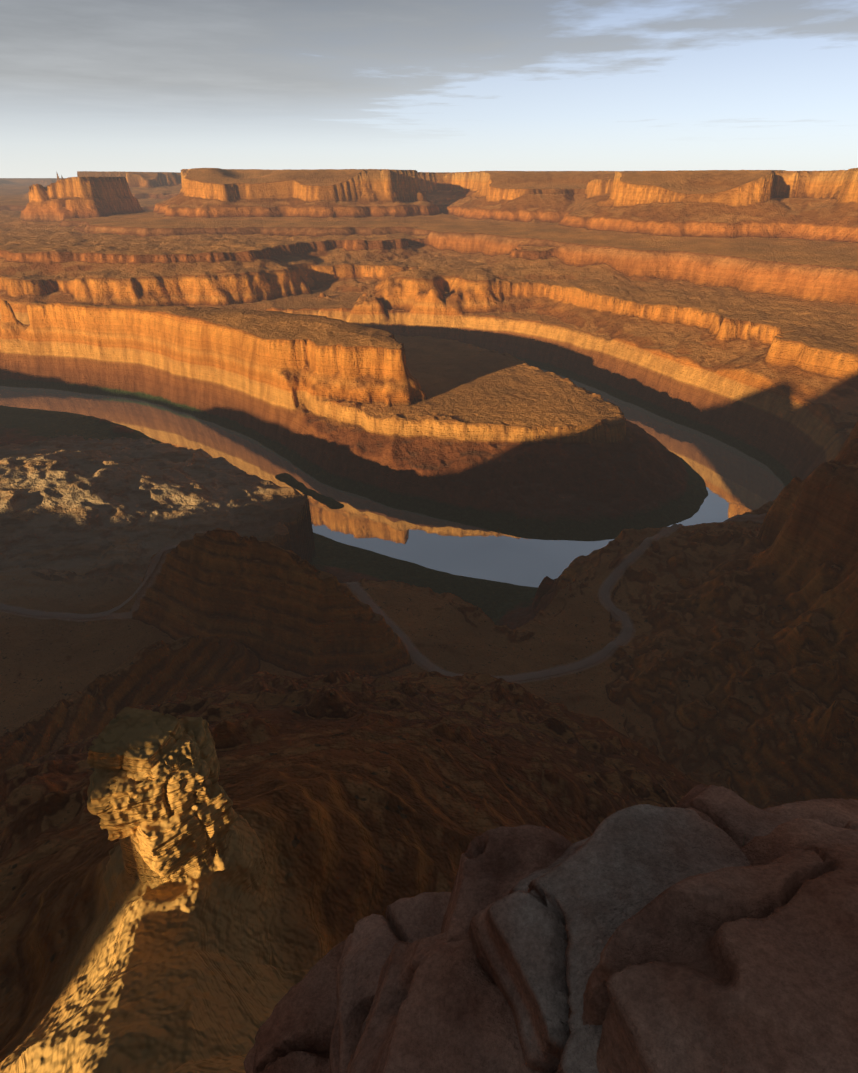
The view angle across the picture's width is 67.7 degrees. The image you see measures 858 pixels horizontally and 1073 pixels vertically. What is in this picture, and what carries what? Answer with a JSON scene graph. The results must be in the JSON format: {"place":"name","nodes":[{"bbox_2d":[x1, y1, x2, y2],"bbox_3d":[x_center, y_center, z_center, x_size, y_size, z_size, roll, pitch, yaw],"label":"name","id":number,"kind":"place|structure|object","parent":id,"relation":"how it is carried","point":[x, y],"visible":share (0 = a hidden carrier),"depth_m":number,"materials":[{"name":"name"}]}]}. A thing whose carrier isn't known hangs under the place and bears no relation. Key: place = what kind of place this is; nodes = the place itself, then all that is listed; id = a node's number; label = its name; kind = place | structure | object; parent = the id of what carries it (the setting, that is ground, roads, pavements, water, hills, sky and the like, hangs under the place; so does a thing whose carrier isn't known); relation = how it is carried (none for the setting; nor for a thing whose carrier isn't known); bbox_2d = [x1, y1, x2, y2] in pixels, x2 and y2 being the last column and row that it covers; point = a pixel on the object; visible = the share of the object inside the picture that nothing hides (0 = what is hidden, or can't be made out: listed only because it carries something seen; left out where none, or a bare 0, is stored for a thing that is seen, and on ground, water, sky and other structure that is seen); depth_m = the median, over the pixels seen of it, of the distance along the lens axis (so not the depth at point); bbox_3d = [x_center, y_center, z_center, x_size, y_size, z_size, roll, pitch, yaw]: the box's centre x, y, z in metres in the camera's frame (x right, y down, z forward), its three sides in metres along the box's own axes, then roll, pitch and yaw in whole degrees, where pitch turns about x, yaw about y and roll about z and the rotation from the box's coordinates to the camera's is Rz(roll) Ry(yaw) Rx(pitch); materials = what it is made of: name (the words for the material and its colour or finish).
{"place":"outdoors","nodes":[
{"label":"outdoors","id":0,"kind":"place"},
{"bbox_2d":[0,513,766,681],"bbox_3d":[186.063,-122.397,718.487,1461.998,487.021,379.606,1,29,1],"label":"dirt road","id":1,"kind":"structure","parent":0,"point":[607,649],"depth_m":755.07,"materials":[{"name":"brown soil"}]},
{"bbox_2d":[0,369,784,586],"bbox_3d":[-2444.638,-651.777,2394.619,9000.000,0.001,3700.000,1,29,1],"label":"river","id":2,"kind":"structure","parent":0,"point":[737,482],"depth_m":1399.77,"materials":[{"name":"liquid"}]},
{"bbox_2d":[0,168,857,1072],"bbox_3d":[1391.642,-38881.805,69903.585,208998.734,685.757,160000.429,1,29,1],"label":"terrain","id":3,"kind":"structure","parent":0,"point":[398,338],"depth_m":904.31,"materials":[{"name":"brown stone"}]},
{"bbox_2d":[130,781,237,878],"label":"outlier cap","id":4,"kind":"object","parent":3,"relation":"on","point":[171,845],"visible":0.62,"depth_m":113.92,"materials":[{"name":"brown stone"}]},
{"bbox_2d":[87,716,219,840],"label":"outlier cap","id":5,"kind":"object","parent":4,"relation":"on","point":[120,804],"visible":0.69,"depth_m":110.74,"materials":[{"name":"brown stone"}]},
{"bbox_2d":[87,707,184,774],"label":"boulder","id":6,"kind":"object","parent":5,"relation":"on","point":[133,740],"visible":0.79,"depth_m":112.26,"materials":[{"name":"brown stone"}]},
{"bbox_2d":[244,939,345,1072],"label":"rim boulder","id":7,"kind":"object","parent":3,"relation":"on","point":[294,1032],"visible":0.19,"depth_m":3.85,"materials":[{"name":"stone"}]},
{"bbox_2d":[329,892,450,1072],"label":"rim boulder","id":8,"kind":"object","parent":7,"relation":"on","point":[371,940],"visible":0.35,"depth_m":3.37,"materials":[{"name":"stone"}]},
{"bbox_2d":[346,932,544,1072],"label":"rim boulder","id":9,"kind":"object","parent":8,"relation":"on","point":[440,1004],"visible":0.4,"depth_m":2.28,"materials":[{"name":"stone"}]},
{"bbox_2d":[468,804,751,1072],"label":"rim boulder","id":10,"kind":"object","parent":9,"relation":"on","point":[539,938],"visible":0.42,"depth_m":2.35,"materials":[{"name":"stone"}]},
{"bbox_2d":[568,843,857,1072],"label":"rim boulder","id":11,"kind":"object","parent":10,"relation":"on","point":[746,969],"visible":0.88,"depth_m":1.87,"materials":[{"name":"stone"}]},
{"bbox_2d":[441,825,572,941],"bbox_3d":[0.412,2.088,2.784,0.881,1.236,1.253,1,29,1],"label":"rim boulder","id":12,"kind":"object","parent":8,"relation":"on","point":[495,864],"visible":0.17,"depth_m":2.83,"materials":[{"name":"stone"}]},
{"bbox_2d":[0,0,857,177],"label":"sky","id":13,"kind":"structure","parent":0,"point":[86,85],"materials":[{"name":"blue"}]},
{"bbox_3d":[1.451,2.778,4.456,1.253,1.369,1.297,1,29,1],"label":"rim boulder","id":14,"kind":"object","parent":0,"visible":0},
{"bbox_2d":[762,798,857,827],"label":"rim boulder","id":15,"kind":"object","parent":14,"relation":"on","point":[839,813],"visible":0.1,"depth_m":4.02,"materials":[{"name":"stone"}]},
{"bbox_2d":[674,784,794,846],"bbox_3d":[1.747,2.290,3.652,1.375,1.174,1.609,17,33,28],"label":"rim boulder","id":16,"kind":"object","parent":15,"relation":"on","point":[733,815],"visible":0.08,"depth_m":3.79,"materials":[{"name":"stone"}]},
{"bbox_2d":[739,818,857,865],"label":"rim boulder","id":17,"kind":"object","parent":16,"relation":"on","point":[779,840],"visible":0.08,"depth_m":2.60,"materials":[{"name":"stone"}]}
]}

